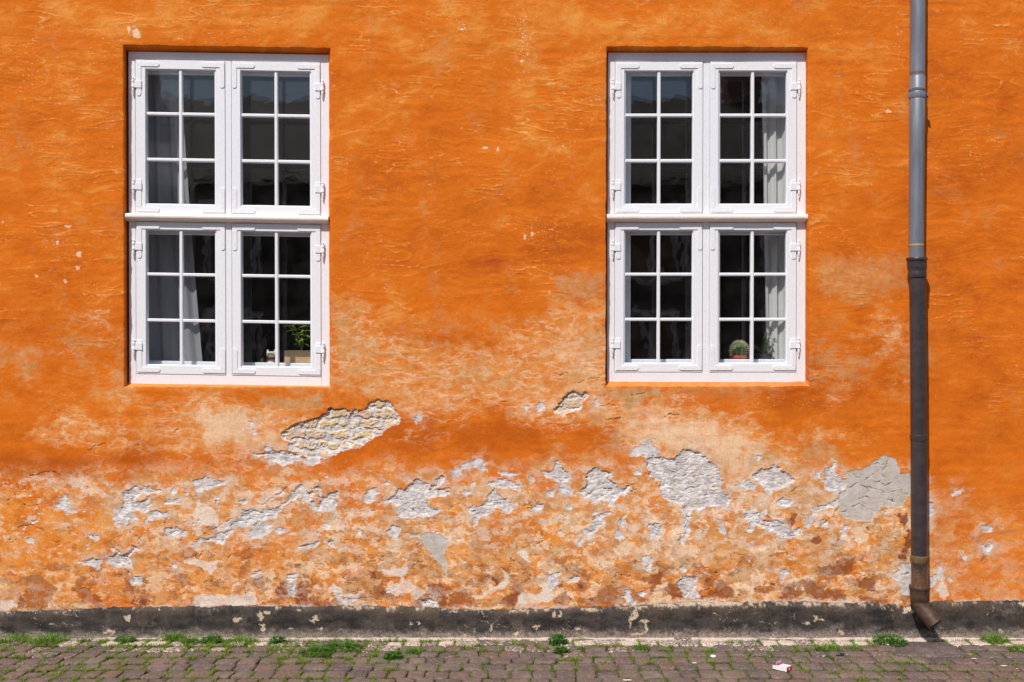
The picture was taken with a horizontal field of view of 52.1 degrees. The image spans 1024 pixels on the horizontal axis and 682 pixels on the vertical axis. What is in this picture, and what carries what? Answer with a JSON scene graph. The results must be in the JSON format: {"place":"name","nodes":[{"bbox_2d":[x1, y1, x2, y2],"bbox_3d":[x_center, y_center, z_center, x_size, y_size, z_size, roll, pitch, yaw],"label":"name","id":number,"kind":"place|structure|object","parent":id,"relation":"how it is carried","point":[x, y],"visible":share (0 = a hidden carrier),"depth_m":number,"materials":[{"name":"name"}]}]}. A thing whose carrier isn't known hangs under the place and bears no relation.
{"place":"outdoors","nodes":[
{"label":"outdoors","id":0,"kind":"place"},
{"bbox_2d":[0,637,1023,681],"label":"cobbled pavement","id":1,"kind":"structure","parent":0,"point":[937,651],"depth_m":5.79,"materials":[{"name":"stone"}]},
{"bbox_2d":[0,632,31,642],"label":"grass tuft","id":2,"kind":"object","parent":1,"relation":"on","point":[15,637],"visible":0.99,"depth_m":6.22,"materials":[{"name":"green plant"}]},
{"bbox_2d":[26,631,68,646],"bbox_3d":[-2.743,1.749,6.188,0.280,0.068,0.223,0,0,0],"label":"grass tuft","id":3,"kind":"object","parent":1,"relation":"on","point":[53,637],"visible":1,"depth_m":6.18,"materials":[{"name":"green plant"}]},
{"bbox_2d":[114,635,136,643],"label":"weed","id":4,"kind":"object","parent":1,"relation":"on","point":[126,639],"visible":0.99,"depth_m":6.19,"materials":[{"name":"green plant"}]},
{"bbox_2d":[179,633,200,644],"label":"grass tuft","id":5,"kind":"object","parent":1,"relation":"on","point":[192,639],"visible":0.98,"depth_m":6.17,"materials":[{"name":"green plant"}]},
{"bbox_2d":[198,633,223,643],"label":"weed","id":6,"kind":"object","parent":1,"relation":"on","point":[212,637],"visible":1,"depth_m":6.18,"materials":[{"name":"green plant"}]},
{"bbox_2d":[221,634,259,646],"bbox_3d":[-1.601,1.753,6.163,0.232,0.060,0.214,0,0,34],"label":"grass tuft","id":7,"kind":"object","parent":1,"relation":"on","point":[239,640],"visible":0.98,"depth_m":6.16,"materials":[{"name":"green plant"}]},
{"bbox_2d":[268,634,285,643],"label":"weed","id":8,"kind":"object","parent":1,"relation":"on","point":[273,639],"visible":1,"depth_m":6.18,"materials":[{"name":"green plant"}]},
{"bbox_2d":[297,644,336,657],"bbox_3d":[-1.104,1.761,5.962,0.252,0.050,0.208,0,0,0],"label":"weed","id":9,"kind":"object","parent":1,"relation":"on","point":[316,648],"visible":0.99,"depth_m":5.95,"materials":[{"name":"green plant"}]},
{"bbox_2d":[322,639,364,652],"bbox_3d":[-0.977,1.756,6.039,0.268,0.058,0.215,0,0,0],"label":"weed","id":10,"kind":"object","parent":1,"relation":"on","point":[344,646],"visible":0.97,"depth_m":6.03,"materials":[{"name":"green plant"}]},
{"bbox_2d":[383,649,402,661],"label":"weed","id":11,"kind":"object","parent":1,"relation":"on","point":[395,654],"visible":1,"depth_m":5.85,"materials":[{"name":"green plant"}]},
{"bbox_2d":[404,645,426,654],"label":"grass tuft","id":12,"kind":"object","parent":1,"relation":"on","point":[411,651],"visible":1,"depth_m":5.98,"materials":[{"name":"green plant"}]},
{"bbox_2d":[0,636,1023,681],"bbox_3d":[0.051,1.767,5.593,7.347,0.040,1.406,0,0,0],"label":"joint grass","id":13,"kind":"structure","parent":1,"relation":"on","point":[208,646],"depth_m":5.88,"materials":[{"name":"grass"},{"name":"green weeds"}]},
{"bbox_2d":[547,632,568,645],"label":"weed","id":14,"kind":"object","parent":1,"relation":"on","point":[557,639],"visible":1,"depth_m":6.15,"materials":[{"name":"green plant"}]},
{"bbox_2d":[552,645,570,653],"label":"weed","id":15,"kind":"object","parent":1,"relation":"on","point":[558,649],"visible":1,"depth_m":5.97,"materials":[{"name":"green plant"}]},
{"bbox_2d":[632,642,650,651],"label":"grass tuft","id":16,"kind":"object","parent":1,"relation":"on","point":[640,645],"visible":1,"depth_m":6.04,"materials":[{"name":"green plant"}]},
{"bbox_2d":[772,660,791,671],"bbox_3d":[1.458,1.750,5.656,0.088,0.043,0.056,-2,-2,43],"label":"cigarette pack","id":17,"kind":"object","parent":1,"relation":"on","point":[779,665],"visible":1,"depth_m":5.64,"materials":[{"name":"white cardboard"}]},
{"bbox_2d":[814,641,843,653],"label":"grass tuft","id":18,"kind":"object","parent":1,"relation":"on","point":[836,649],"visible":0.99,"depth_m":6.01,"materials":[{"name":"green plant"}]},
{"bbox_2d":[844,643,866,651],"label":"grass tuft","id":19,"kind":"object","parent":1,"relation":"on","point":[854,646],"visible":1,"depth_m":6.05,"materials":[{"name":"green plant"}]},
{"bbox_2d":[872,632,908,646],"bbox_3d":[2.220,1.747,6.168,0.219,0.073,0.200,0,0,0],"label":"weed","id":20,"kind":"object","parent":1,"relation":"on","point":[891,638],"visible":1,"depth_m":6.16,"materials":[{"name":"green plant"}]},
{"bbox_2d":[978,631,1009,645],"bbox_3d":[2.846,1.743,6.176,0.225,0.080,0.192,0,0,0],"label":"grass tuft","id":21,"kind":"object","parent":1,"relation":"on","point":[996,638],"visible":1,"depth_m":6.18,"materials":[{"name":"green plant"}]},
{"bbox_2d":[1006,642,1023,652],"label":"grass tuft","id":22,"kind":"object","parent":1,"relation":"on","point":[1016,646],"visible":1,"depth_m":6.02,"materials":[{"name":"green plant"}]},
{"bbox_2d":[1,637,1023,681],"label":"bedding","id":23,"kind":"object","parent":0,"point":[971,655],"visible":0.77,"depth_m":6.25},
{"bbox_2d":[161,630,185,642],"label":"grass tuft","id":24,"kind":"object","parent":23,"relation":"on","point":[175,636],"visible":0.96,"depth_m":6.23,"materials":[{"name":"green plant"}]},
{"label":"ground","id":25,"kind":"structure","parent":0,"visible":0},
{"bbox_2d":[0,0,1023,638],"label":"house","id":26,"kind":"structure","parent":25,"relation":"on","point":[504,260],"depth_m":6.30,"materials":[{"name":"paint"}]},
{"bbox_2d":[148,75,201,360],"bbox_3d":[-2.163,-0.825,6.601,0.432,1.970,0.034,0,0,0],"label":"curtain","id":27,"kind":"object","parent":26,"relation":"hanging from","point":[164,250],"visible":0.5,"depth_m":6.60,"materials":[{"name":"grey fabric"}]},
{"bbox_2d":[124,51,329,385],"bbox_3d":[-1.717,-0.784,6.535,1.464,2.190,0.450,0,0,0],"label":"window","id":28,"kind":"structure","parent":26,"relation":"in","point":[228,220],"depth_m":6.35,"materials":[{"name":"white wood"}]},
{"bbox_2d":[266,349,274,362],"bbox_3d":[-1.496,0.110,6.558,0.089,0.116,0.071,0,0,0],"label":"cat figurine","id":29,"kind":"object","parent":26,"relation":"on","point":[270,355],"visible":0.65,"depth_m":6.54,"materials":[{"name":"white ceramic"}]},
{"bbox_2d":[284,350,310,362],"bbox_3d":[-1.312,0.113,6.558,0.202,0.108,0.100,0,0,0],"label":"planter box","id":30,"kind":"object","parent":26,"relation":"on","point":[297,356],"visible":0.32,"depth_m":6.51,"materials":[{"name":"beige wood"}]},
{"bbox_2d":[284,324,310,350],"bbox_3d":[-1.331,-0.019,6.551,0.192,0.182,0.085,0,0,0],"label":"potted plant","id":31,"kind":"object","parent":30,"relation":"on","point":[299,340],"visible":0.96,"depth_m":6.54,"materials":[{"name":"green plant"}]},
{"bbox_2d":[605,53,807,381],"bbox_3d":[1.178,-0.795,6.535,1.452,2.149,0.450,0,0,0],"label":"window","id":32,"kind":"structure","parent":26,"relation":"in","point":[705,219],"depth_m":6.35,"materials":[{"name":"white wood"}]},
{"bbox_2d":[728,340,748,358],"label":"potted cactus","id":33,"kind":"object","parent":26,"relation":"on","point":[738,350],"visible":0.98,"depth_m":6.52,"materials":[{"name":"plant"}]},
{"bbox_2d":[754,330,773,358],"bbox_3d":[1.559,0.038,6.548,0.166,0.217,0.101,0,0,0],"label":"potted plant","id":34,"kind":"object","parent":26,"relation":"on","point":[764,355],"visible":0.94,"depth_m":6.54,"materials":[{"name":"green plant"}]},
{"bbox_2d":[762,77,784,358],"bbox_3d":[1.686,-0.840,6.601,0.238,1.973,0.045,0,0,0],"label":"curtain","id":35,"kind":"object","parent":26,"relation":"hanging from","point":[773,95],"visible":0.34,"depth_m":6.60,"materials":[{"name":"white fabric"}]},
{"bbox_2d":[906,0,941,628],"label":"downpipe","id":36,"kind":"object","parent":26,"relation":"attached to","point":[919,586],"visible":1,"depth_m":6.16,"materials":[{"name":"metal"}]}
]}

